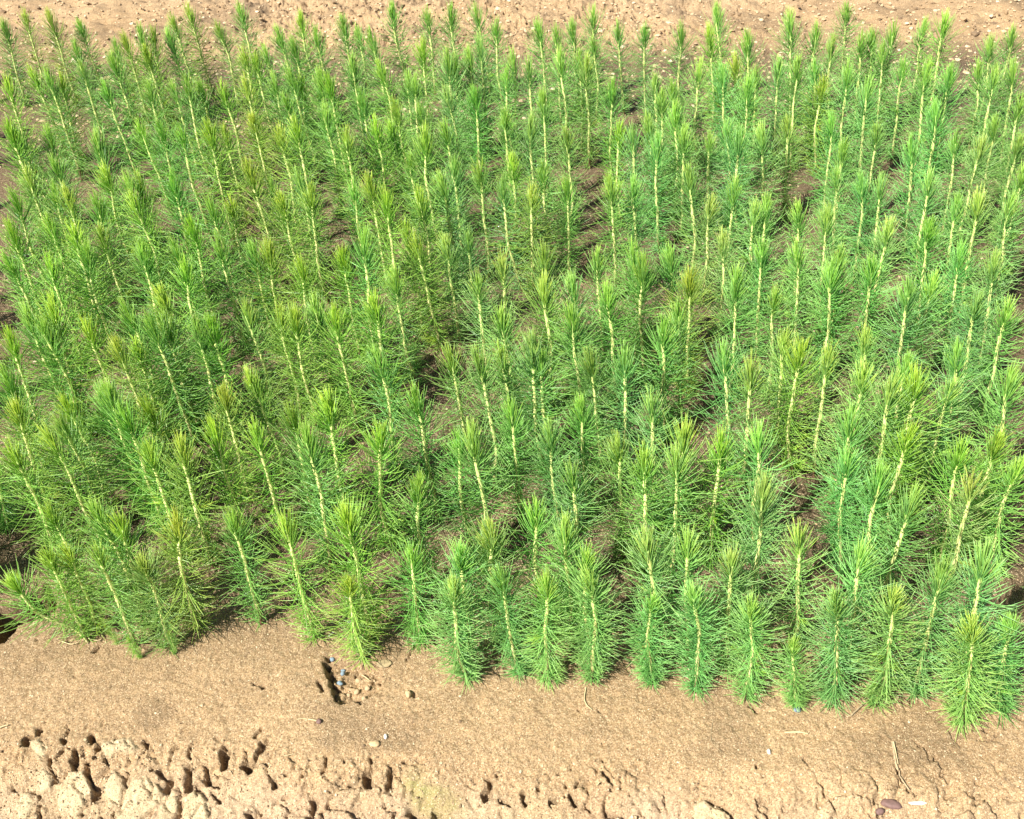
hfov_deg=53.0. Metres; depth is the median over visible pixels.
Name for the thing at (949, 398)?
pine seedling
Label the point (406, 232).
pine seedling
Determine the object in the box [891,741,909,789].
twig
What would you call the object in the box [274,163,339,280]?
pine seedling
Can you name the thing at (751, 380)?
pine seedling
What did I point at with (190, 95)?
pine seedling
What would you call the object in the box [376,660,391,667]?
seed scale
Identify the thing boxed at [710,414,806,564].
pine seedling
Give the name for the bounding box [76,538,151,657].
pine seedling
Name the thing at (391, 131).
pine seedling
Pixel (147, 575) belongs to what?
pine seedling
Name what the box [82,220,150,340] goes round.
pine seedling
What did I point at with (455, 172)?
pine seedling
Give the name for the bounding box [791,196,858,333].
pine seedling
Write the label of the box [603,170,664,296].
pine seedling
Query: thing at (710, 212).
pine seedling
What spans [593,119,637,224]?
pine seedling
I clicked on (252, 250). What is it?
pine seedling
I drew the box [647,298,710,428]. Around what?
pine seedling
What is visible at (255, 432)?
pine seedling
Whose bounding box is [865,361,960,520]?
pine seedling
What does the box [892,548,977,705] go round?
pine seedling
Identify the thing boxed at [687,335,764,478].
pine seedling
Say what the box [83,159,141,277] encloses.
pine seedling
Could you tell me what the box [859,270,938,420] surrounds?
pine seedling
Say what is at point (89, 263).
pine seedling
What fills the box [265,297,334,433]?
pine seedling
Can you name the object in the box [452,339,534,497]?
pine seedling
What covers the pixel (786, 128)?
pine seedling
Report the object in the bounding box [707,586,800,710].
pine seedling
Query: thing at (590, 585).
pine seedling
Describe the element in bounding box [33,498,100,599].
pine seedling
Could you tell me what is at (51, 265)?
pine seedling
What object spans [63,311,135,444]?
pine seedling
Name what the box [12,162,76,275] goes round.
pine seedling
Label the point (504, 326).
pine seedling
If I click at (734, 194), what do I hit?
pine seedling
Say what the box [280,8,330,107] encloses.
pine seedling
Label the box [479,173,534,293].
pine seedling
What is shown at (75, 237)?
pine seedling
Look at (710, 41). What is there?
pine seedling
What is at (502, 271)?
pine seedling
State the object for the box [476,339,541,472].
pine seedling
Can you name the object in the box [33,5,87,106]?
pine seedling
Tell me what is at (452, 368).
pine seedling
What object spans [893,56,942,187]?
pine seedling
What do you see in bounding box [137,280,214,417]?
pine seedling
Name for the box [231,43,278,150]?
pine seedling
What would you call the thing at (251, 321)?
pine seedling
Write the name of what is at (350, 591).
pine seedling
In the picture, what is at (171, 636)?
pine seedling
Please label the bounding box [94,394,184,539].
pine seedling
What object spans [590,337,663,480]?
pine seedling
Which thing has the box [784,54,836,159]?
pine seedling
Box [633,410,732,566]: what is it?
pine seedling
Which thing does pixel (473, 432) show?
pine seedling
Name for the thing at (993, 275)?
pine seedling
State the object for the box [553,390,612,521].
pine seedling
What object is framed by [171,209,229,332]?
pine seedling
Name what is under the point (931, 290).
pine seedling
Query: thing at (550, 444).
pine seedling
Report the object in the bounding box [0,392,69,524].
pine seedling
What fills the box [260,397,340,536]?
pine seedling
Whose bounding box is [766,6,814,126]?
pine seedling
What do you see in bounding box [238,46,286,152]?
pine seedling
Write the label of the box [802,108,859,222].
pine seedling
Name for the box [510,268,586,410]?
pine seedling
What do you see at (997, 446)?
pine seedling
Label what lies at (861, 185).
pine seedling
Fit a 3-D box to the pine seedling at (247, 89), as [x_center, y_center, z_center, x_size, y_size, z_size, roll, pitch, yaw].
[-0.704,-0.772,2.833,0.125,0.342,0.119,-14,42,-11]
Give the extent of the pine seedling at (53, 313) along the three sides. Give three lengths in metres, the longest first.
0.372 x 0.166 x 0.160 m
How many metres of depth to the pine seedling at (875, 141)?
2.49 m
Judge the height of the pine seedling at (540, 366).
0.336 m
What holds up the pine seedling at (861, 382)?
on the ground
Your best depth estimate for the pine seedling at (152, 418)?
1.81 m
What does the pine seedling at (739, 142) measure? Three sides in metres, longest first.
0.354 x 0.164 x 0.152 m
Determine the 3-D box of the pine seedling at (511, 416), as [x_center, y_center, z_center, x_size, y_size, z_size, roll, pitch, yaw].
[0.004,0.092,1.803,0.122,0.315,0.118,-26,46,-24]
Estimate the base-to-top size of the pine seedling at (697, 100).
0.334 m
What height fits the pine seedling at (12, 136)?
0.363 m
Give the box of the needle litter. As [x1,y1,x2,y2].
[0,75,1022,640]
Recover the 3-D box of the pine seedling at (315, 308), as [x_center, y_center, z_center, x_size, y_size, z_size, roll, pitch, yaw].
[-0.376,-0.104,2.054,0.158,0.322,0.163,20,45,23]
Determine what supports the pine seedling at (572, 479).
on the ground
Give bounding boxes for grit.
[0,0,1023,818]
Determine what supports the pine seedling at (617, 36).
on the ground
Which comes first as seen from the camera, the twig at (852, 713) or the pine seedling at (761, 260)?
the twig at (852, 713)
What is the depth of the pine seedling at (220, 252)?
2.21 m
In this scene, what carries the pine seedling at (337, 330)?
on the ground
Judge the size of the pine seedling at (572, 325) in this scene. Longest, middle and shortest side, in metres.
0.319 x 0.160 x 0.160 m
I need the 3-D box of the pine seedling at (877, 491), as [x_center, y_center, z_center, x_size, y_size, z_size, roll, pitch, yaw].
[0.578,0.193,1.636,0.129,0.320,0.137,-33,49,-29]
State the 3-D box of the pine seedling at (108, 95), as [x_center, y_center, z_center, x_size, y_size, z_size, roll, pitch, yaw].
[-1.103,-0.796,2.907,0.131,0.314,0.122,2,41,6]
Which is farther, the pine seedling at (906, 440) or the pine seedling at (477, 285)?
the pine seedling at (477, 285)
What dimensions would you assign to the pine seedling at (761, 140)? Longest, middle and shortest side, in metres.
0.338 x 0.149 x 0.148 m
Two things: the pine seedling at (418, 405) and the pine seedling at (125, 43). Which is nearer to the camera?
the pine seedling at (418, 405)
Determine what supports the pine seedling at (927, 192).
on the ground
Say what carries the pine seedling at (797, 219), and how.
on the ground
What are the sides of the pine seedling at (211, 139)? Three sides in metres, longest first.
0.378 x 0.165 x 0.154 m
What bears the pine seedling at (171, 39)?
on the ground
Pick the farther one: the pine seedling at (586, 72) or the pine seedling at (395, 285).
the pine seedling at (586, 72)
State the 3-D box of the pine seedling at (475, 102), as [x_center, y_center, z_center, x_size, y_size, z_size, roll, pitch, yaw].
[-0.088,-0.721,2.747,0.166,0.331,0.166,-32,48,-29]
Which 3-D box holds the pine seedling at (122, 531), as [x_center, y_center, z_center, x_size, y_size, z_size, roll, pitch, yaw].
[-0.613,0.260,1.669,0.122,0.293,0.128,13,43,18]
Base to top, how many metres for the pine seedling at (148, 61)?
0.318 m
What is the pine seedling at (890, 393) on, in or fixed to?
on the ground
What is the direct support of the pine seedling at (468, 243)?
on the ground
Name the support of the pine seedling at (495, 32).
on the ground
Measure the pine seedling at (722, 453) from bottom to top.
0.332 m
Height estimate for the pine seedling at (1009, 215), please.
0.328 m
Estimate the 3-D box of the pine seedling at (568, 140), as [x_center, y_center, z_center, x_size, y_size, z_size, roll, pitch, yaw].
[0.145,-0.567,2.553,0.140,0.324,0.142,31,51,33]
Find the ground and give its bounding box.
[0,0,1023,818]
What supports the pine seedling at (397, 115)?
on the ground
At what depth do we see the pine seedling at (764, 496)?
1.52 m
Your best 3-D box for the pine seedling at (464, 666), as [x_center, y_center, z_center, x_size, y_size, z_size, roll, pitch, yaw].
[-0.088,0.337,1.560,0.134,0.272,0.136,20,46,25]
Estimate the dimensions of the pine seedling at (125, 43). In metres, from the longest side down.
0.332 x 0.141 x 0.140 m
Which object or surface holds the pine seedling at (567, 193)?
on the ground
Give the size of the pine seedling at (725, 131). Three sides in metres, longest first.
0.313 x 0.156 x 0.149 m
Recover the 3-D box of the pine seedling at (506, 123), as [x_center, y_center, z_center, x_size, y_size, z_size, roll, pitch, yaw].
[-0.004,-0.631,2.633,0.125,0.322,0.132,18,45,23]
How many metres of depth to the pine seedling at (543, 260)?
2.08 m
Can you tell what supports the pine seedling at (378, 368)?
on the ground
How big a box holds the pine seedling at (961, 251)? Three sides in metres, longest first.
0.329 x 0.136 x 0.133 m
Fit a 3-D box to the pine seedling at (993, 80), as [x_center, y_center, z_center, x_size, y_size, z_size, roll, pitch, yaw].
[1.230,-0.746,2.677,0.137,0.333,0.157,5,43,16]
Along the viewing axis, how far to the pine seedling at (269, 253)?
2.19 m
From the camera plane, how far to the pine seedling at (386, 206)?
2.24 m
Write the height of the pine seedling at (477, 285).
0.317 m
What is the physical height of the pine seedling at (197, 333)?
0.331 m
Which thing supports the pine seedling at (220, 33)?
on the ground
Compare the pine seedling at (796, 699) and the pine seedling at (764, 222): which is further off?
the pine seedling at (764, 222)
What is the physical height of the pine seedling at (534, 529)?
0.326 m
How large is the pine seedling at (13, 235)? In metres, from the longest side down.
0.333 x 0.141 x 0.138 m
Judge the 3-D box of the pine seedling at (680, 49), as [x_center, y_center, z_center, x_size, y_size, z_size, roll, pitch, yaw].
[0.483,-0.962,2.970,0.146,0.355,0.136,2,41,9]
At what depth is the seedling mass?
2.62 m
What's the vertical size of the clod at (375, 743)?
0.009 m
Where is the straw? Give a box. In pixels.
[785,731,807,733]
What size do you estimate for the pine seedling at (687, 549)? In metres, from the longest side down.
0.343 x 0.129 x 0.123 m
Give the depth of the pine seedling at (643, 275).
2.05 m
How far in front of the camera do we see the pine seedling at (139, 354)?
2.00 m
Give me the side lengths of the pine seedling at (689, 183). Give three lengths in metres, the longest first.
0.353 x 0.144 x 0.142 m
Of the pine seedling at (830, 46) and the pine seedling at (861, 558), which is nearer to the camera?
the pine seedling at (861, 558)
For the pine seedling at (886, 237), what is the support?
on the ground
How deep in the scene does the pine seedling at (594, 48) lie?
3.04 m
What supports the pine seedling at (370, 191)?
on the ground
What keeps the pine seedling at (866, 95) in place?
on the ground
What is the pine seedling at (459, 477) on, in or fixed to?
on the ground
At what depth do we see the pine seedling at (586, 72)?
2.81 m
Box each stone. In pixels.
[875,808,883,815]
[881,798,901,809]
[909,801,926,804]
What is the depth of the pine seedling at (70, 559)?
1.67 m
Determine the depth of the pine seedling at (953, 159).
2.40 m
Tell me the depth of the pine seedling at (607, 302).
1.98 m
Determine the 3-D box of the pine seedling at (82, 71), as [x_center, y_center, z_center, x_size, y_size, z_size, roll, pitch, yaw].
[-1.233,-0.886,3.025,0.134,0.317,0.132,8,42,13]
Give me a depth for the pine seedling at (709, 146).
2.52 m
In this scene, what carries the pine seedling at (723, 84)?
on the ground
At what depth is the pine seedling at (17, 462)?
1.78 m
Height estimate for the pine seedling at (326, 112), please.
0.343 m
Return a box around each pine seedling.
[0,16,34,105]
[0,70,46,175]
[0,114,51,239]
[0,214,62,339]
[0,244,69,368]
[0,321,62,442]
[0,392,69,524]
[0,434,81,562]
[0,454,32,536]
[0,553,88,647]
[10,5,55,93]
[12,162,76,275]
[18,283,105,441]
[21,309,100,444]
[22,62,76,165]
[25,243,99,377]
[25,419,120,562]
[26,540,104,647]
[30,408,129,528]
[31,209,97,326]
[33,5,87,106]
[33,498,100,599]
[40,540,116,639]
[43,68,94,175]
[45,180,115,304]
[45,386,123,512]
[49,217,117,344]
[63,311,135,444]
[64,235,129,360]
[67,15,111,99]
[70,57,117,158]
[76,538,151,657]
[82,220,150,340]
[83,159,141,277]
[88,505,172,640]
[90,75,145,177]
[90,329,172,459]
[93,47,155,159]
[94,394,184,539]
[102,623,119,645]
[109,435,208,572]
[111,334,178,442]
[112,540,198,657]
[114,29,154,129]
[116,168,177,280]
[116,187,183,310]
[119,235,182,367]
[121,390,207,519]
[124,636,142,659]
[128,114,181,217]
[132,40,179,139]
[135,309,213,444]
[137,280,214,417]
[138,21,182,126]
[138,502,229,641]
[141,113,200,222]
[151,427,241,572]
[156,166,211,293]
[156,248,231,369]
[157,23,202,122]
[164,11,208,105]
[165,119,218,238]
[166,70,221,190]
[166,631,178,655]
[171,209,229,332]
[172,312,241,439]
[175,1,224,99]
[187,113,249,246]
[187,308,256,438]
[191,411,272,555]
[195,230,258,357]
[200,378,272,511]
[205,19,254,111]
[205,502,279,632]
[209,76,256,184]
[210,120,255,226]
[211,191,262,305]
[225,234,297,355]
[225,294,290,422]
[230,153,290,283]
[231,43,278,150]
[233,69,276,178]
[234,362,298,492]
[236,412,302,548]
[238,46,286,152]
[239,108,281,207]
[244,235,302,360]
[247,299,323,423]
[251,505,340,649]
[257,173,306,275]
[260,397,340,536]
[261,188,326,302]
[262,122,316,237]
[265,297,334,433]
[272,253,333,373]
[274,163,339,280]
[275,415,365,578]
[277,110,333,239]
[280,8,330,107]
[284,73,329,167]
[284,181,346,307]
[290,288,361,424]
[292,384,377,529]
[299,96,361,217]
[303,298,384,435]
[303,489,408,650]
[310,68,360,186]
[311,562,393,670]
[320,244,375,362]
[324,122,378,245]
[329,176,380,288]
[331,220,399,368]
[341,412,419,557]
[343,83,394,199]
[346,169,404,293]
[346,283,424,425]
[349,338,421,484]
[359,111,409,230]
[365,55,407,161]
[366,182,422,323]
[368,264,433,388]
[369,536,450,654]
[372,0,417,99]
[379,116,425,221]
[379,467,459,600]
[382,94,431,212]
[387,375,464,523]
[388,215,445,349]
[391,228,463,355]
[395,120,461,255]
[399,184,454,307]
[403,32,445,147]
[413,568,496,694]
[424,340,492,470]
[424,536,509,664]
[426,44,477,169]
[427,231,479,345]
[429,426,500,562]
[431,83,475,188]
[431,150,481,269]
[434,416,527,570]
[438,224,500,343]
[442,505,542,662]
[452,81,505,194]
[452,265,510,390]
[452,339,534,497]
[456,152,505,283]
[464,30,503,153]
[466,300,543,435]
[466,552,542,686]
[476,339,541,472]
[479,16,519,115]
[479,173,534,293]
[480,246,537,380]
[482,393,547,527]
[486,63,525,162]
[487,103,530,218]
[492,151,540,256]
[497,492,564,635]
[499,179,562,298]
[500,324,574,482]
[501,338,585,484]
[505,51,555,170]
[506,107,554,239]
[506,568,583,691]
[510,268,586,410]
[514,238,569,374]
[514,415,587,549]
[522,13,561,122]
[532,453,621,591]
[536,44,594,167]
[540,298,614,427]
[542,267,615,397]
[543,536,629,683]
[546,121,602,237]
[546,173,596,284]
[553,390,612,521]
[556,561,628,687]
[559,344,630,475]
[563,49,608,168]
[578,33,613,121]
[580,277,644,415]
[584,428,657,572]
[585,168,643,301]
[589,76,631,182]
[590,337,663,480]
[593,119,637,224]
[601,435,685,584]
[602,17,636,114]
[602,234,668,374]
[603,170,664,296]
[605,120,658,237]
[607,249,674,389]
[610,521,693,678]
[610,585,687,692]
[614,384,683,520]
[623,19,664,117]
[627,312,701,448]
[631,129,684,256]
[632,68,671,171]
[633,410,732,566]
[635,439,715,591]
[645,240,705,375]
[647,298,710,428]
[648,261,722,397]
[651,521,728,676]
[653,97,703,217]
[655,575,737,704]
[657,16,701,127]
[666,156,724,292]
[671,54,717,169]
[672,426,752,571]
[680,189,733,304]
[681,529,785,687]
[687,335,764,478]
[689,127,732,233]
[690,21,733,132]
[693,59,745,171]
[694,225,749,341]
[696,0,736,107]
[701,117,761,229]
[701,172,755,301]
[701,260,766,404]
[704,122,769,252]
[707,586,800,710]
[708,464,807,657]
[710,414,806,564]
[713,50,762,160]
[713,346,784,499]
[719,194,780,320]
[721,73,773,188]
[730,234,789,360]
[736,191,789,318]
[738,280,806,410]
[741,120,793,237]
[751,323,816,451]
[752,55,798,167]
[752,332,833,486]
[753,515,836,654]
[758,236,825,358]
[765,111,813,221]
[765,633,824,712]
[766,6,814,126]
[769,197,821,313]
[781,337,853,485]
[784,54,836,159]
[789,257,867,386]
[790,581,889,721]
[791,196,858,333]
[793,73,842,178]
[800,398,889,548]
[801,441,871,583]
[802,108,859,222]
[803,528,906,683]
[808,29,851,149]
[809,356,901,501]
[810,56,871,183]
[812,160,857,271]
[823,454,912,604]
[829,166,894,285]
[830,322,892,435]
[832,250,905,386]
[835,367,933,515]
[841,70,888,196]
[841,568,935,714]
[846,119,898,227]
[847,171,906,288]
[848,212,914,338]
[856,418,935,559]
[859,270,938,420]
[859,477,942,626]
[861,348,935,479]
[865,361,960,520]
[866,681,877,706]
[871,54,926,163]
[879,127,943,268]
[886,264,956,399]
[891,165,948,293]
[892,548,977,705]
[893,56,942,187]
[894,211,958,334]
[903,93,959,223]
[905,431,1002,572]
[906,372,980,501]
[908,7,967,113]
[913,60,976,174]
[913,465,1004,596]
[915,536,1023,701]
[918,335,995,472]
[922,189,976,319]
[922,602,1017,740]
[924,237,984,368]
[929,127,978,242]
[930,285,1001,421]
[934,183,1009,327]
[935,129,1008,254]
[941,423,1023,558]
[951,245,1023,373]
[952,358,1023,507]
[954,295,1023,436]
[955,450,1023,589]
[957,57,1016,176]
[961,607,1023,728]
[972,186,1023,318]
[980,129,1023,246]
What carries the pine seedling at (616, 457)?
on the ground
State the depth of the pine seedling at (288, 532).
1.62 m
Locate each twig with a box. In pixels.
[850,700,867,715]
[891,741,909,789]
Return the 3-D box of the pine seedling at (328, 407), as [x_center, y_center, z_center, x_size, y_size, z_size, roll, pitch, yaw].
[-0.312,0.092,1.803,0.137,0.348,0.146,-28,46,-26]
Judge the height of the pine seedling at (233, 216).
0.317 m
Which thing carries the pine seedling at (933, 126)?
on the ground
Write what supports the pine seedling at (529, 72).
on the ground
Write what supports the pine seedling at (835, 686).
on the ground
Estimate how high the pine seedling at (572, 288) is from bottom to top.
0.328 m
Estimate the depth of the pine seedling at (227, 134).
2.67 m
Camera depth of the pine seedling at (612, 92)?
2.71 m
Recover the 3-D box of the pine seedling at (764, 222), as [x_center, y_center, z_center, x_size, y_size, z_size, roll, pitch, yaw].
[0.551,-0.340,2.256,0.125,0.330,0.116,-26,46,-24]
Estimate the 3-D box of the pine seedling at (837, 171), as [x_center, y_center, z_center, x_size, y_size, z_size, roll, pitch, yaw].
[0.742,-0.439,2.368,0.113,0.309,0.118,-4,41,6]
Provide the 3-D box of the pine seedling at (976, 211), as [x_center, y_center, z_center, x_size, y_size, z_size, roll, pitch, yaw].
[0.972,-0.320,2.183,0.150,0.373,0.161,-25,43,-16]
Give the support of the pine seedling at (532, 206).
on the ground
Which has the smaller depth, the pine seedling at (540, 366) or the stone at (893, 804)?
the stone at (893, 804)
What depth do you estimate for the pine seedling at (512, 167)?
2.47 m
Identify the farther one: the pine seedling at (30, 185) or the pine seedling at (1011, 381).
the pine seedling at (30, 185)
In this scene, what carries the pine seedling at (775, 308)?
on the ground
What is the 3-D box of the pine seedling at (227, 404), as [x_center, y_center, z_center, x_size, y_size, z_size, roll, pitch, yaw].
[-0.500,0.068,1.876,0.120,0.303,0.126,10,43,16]
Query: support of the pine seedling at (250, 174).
on the ground
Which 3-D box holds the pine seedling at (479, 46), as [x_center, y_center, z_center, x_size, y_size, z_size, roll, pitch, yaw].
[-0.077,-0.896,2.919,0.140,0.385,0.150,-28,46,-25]
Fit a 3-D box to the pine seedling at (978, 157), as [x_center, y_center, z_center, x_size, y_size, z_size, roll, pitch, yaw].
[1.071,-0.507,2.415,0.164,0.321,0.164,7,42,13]
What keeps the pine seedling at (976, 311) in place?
on the ground
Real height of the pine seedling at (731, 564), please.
0.305 m
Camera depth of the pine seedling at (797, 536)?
1.54 m
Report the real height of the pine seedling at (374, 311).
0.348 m
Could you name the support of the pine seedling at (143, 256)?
on the ground
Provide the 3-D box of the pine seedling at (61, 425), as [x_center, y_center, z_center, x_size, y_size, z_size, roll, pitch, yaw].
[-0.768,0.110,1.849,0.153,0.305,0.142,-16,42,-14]
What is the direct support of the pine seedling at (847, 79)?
on the ground
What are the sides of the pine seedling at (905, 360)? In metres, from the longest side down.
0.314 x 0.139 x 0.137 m
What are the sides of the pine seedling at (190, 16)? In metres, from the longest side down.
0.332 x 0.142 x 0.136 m
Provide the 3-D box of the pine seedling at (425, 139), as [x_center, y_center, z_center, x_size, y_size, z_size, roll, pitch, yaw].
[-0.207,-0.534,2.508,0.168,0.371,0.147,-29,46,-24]
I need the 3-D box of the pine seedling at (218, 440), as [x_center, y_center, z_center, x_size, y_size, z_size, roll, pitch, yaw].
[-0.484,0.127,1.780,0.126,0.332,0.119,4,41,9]
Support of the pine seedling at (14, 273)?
on the ground
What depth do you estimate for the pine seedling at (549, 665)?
1.55 m
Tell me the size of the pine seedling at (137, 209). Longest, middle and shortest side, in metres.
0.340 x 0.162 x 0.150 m
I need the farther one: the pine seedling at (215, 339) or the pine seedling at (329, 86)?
the pine seedling at (329, 86)
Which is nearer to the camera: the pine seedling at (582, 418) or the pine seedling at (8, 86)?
the pine seedling at (582, 418)
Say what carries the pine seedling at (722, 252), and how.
on the ground
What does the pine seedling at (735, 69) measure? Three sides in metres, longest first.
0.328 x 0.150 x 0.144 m
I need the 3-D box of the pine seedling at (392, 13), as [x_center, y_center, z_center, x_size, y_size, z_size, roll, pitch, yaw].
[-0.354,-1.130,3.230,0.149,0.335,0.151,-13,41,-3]
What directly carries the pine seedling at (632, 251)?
on the ground
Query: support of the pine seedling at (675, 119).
on the ground
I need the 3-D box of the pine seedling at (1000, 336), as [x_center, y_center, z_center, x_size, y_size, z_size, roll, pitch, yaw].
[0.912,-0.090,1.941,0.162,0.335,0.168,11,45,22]
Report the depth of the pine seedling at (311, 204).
2.36 m
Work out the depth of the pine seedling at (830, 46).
2.78 m
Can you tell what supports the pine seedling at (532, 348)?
on the ground
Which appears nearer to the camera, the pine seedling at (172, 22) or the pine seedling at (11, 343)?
the pine seedling at (11, 343)
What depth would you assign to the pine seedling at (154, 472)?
1.74 m
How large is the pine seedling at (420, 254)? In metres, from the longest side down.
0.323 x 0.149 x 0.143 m
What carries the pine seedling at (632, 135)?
on the ground
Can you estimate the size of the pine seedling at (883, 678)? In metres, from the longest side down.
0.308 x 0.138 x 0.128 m
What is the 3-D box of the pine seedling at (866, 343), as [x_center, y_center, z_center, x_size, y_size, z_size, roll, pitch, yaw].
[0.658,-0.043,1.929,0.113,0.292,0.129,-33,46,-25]
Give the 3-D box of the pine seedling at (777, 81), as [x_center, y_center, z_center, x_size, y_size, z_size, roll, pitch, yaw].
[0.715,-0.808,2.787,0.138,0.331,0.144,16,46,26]
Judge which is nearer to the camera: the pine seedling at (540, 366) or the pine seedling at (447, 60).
the pine seedling at (540, 366)
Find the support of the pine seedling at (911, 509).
on the ground
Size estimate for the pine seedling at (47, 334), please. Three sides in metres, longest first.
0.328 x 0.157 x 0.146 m
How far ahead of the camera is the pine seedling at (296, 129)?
2.52 m
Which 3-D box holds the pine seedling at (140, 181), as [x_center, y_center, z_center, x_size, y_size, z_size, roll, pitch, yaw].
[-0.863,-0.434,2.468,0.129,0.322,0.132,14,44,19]
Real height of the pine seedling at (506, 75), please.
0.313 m
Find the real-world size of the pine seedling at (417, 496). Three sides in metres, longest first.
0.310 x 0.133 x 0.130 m
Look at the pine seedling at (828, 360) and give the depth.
1.84 m
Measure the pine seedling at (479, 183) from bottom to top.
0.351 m
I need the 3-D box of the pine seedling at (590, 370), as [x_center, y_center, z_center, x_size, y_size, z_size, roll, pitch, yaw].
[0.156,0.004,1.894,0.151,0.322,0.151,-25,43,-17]
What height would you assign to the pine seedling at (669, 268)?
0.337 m
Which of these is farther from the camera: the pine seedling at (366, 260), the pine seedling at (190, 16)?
the pine seedling at (190, 16)
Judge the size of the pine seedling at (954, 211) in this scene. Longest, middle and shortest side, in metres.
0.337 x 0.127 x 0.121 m
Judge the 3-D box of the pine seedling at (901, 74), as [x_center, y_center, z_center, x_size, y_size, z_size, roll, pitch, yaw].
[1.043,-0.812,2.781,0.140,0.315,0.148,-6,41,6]
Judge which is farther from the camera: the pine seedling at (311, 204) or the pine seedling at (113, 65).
the pine seedling at (113, 65)
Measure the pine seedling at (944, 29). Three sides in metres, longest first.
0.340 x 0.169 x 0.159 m
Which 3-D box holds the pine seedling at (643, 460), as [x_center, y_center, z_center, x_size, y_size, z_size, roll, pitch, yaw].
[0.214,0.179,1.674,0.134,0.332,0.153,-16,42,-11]
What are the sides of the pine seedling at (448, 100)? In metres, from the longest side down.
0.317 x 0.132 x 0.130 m
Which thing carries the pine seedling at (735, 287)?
on the ground
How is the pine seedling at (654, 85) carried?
on the ground
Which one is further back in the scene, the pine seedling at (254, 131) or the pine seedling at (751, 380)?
the pine seedling at (254, 131)
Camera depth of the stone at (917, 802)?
1.47 m
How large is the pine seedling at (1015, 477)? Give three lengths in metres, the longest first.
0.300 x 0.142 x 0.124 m
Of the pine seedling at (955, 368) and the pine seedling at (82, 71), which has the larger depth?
the pine seedling at (82, 71)
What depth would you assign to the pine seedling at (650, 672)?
1.55 m
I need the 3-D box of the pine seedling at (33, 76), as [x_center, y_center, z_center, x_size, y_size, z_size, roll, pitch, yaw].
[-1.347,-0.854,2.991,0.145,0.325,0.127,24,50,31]
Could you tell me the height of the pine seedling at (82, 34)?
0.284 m
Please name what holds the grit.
on the ground
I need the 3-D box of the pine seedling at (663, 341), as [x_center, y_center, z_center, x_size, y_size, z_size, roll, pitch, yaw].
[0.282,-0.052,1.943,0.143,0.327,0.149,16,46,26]
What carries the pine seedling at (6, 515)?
on the ground
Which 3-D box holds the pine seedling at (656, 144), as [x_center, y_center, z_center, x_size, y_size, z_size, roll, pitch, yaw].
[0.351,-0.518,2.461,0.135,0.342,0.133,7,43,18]
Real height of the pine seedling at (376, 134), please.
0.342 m
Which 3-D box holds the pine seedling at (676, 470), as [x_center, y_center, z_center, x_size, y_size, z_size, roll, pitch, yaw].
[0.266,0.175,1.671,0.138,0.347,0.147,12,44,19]
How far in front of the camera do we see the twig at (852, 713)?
1.57 m
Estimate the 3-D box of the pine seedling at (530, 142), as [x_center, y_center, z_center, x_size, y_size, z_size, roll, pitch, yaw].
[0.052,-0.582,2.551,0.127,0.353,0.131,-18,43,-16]
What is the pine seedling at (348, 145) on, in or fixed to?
on the ground
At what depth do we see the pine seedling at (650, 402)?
1.74 m
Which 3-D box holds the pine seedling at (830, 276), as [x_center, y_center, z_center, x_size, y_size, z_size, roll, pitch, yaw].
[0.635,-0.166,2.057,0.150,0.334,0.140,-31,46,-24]
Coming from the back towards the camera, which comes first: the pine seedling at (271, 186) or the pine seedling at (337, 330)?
the pine seedling at (271, 186)
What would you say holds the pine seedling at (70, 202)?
on the ground
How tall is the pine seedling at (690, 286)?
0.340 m
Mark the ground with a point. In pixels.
(226, 666)
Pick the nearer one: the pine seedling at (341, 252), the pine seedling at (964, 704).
the pine seedling at (964, 704)
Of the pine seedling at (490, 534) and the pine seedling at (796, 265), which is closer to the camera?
the pine seedling at (490, 534)
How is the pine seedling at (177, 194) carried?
on the ground
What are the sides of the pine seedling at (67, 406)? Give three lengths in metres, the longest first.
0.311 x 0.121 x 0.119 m
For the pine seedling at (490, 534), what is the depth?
1.55 m
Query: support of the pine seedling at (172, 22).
on the ground
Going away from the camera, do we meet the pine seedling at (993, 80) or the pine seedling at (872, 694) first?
the pine seedling at (872, 694)
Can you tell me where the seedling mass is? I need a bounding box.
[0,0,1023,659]
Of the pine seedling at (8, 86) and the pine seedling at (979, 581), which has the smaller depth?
the pine seedling at (979, 581)
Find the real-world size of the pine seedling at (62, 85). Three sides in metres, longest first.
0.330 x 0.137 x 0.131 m
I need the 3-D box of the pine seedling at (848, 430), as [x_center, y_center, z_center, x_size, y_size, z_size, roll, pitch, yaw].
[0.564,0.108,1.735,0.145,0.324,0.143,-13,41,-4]
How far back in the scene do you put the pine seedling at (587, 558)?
1.53 m
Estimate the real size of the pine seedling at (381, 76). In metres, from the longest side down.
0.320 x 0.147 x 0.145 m
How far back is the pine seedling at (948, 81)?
2.67 m
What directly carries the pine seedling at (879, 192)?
on the ground
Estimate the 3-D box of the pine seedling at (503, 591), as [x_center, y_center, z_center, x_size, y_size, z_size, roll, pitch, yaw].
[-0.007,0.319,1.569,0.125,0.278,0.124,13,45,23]
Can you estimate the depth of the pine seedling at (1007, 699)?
1.48 m
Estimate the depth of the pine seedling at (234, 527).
1.65 m
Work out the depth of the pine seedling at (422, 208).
2.29 m
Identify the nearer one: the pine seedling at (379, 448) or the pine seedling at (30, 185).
the pine seedling at (379, 448)
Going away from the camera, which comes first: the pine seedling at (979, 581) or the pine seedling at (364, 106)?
the pine seedling at (979, 581)
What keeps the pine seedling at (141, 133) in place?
on the ground
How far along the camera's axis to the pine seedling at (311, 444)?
1.70 m
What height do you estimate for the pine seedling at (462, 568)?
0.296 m
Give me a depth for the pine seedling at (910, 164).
2.37 m

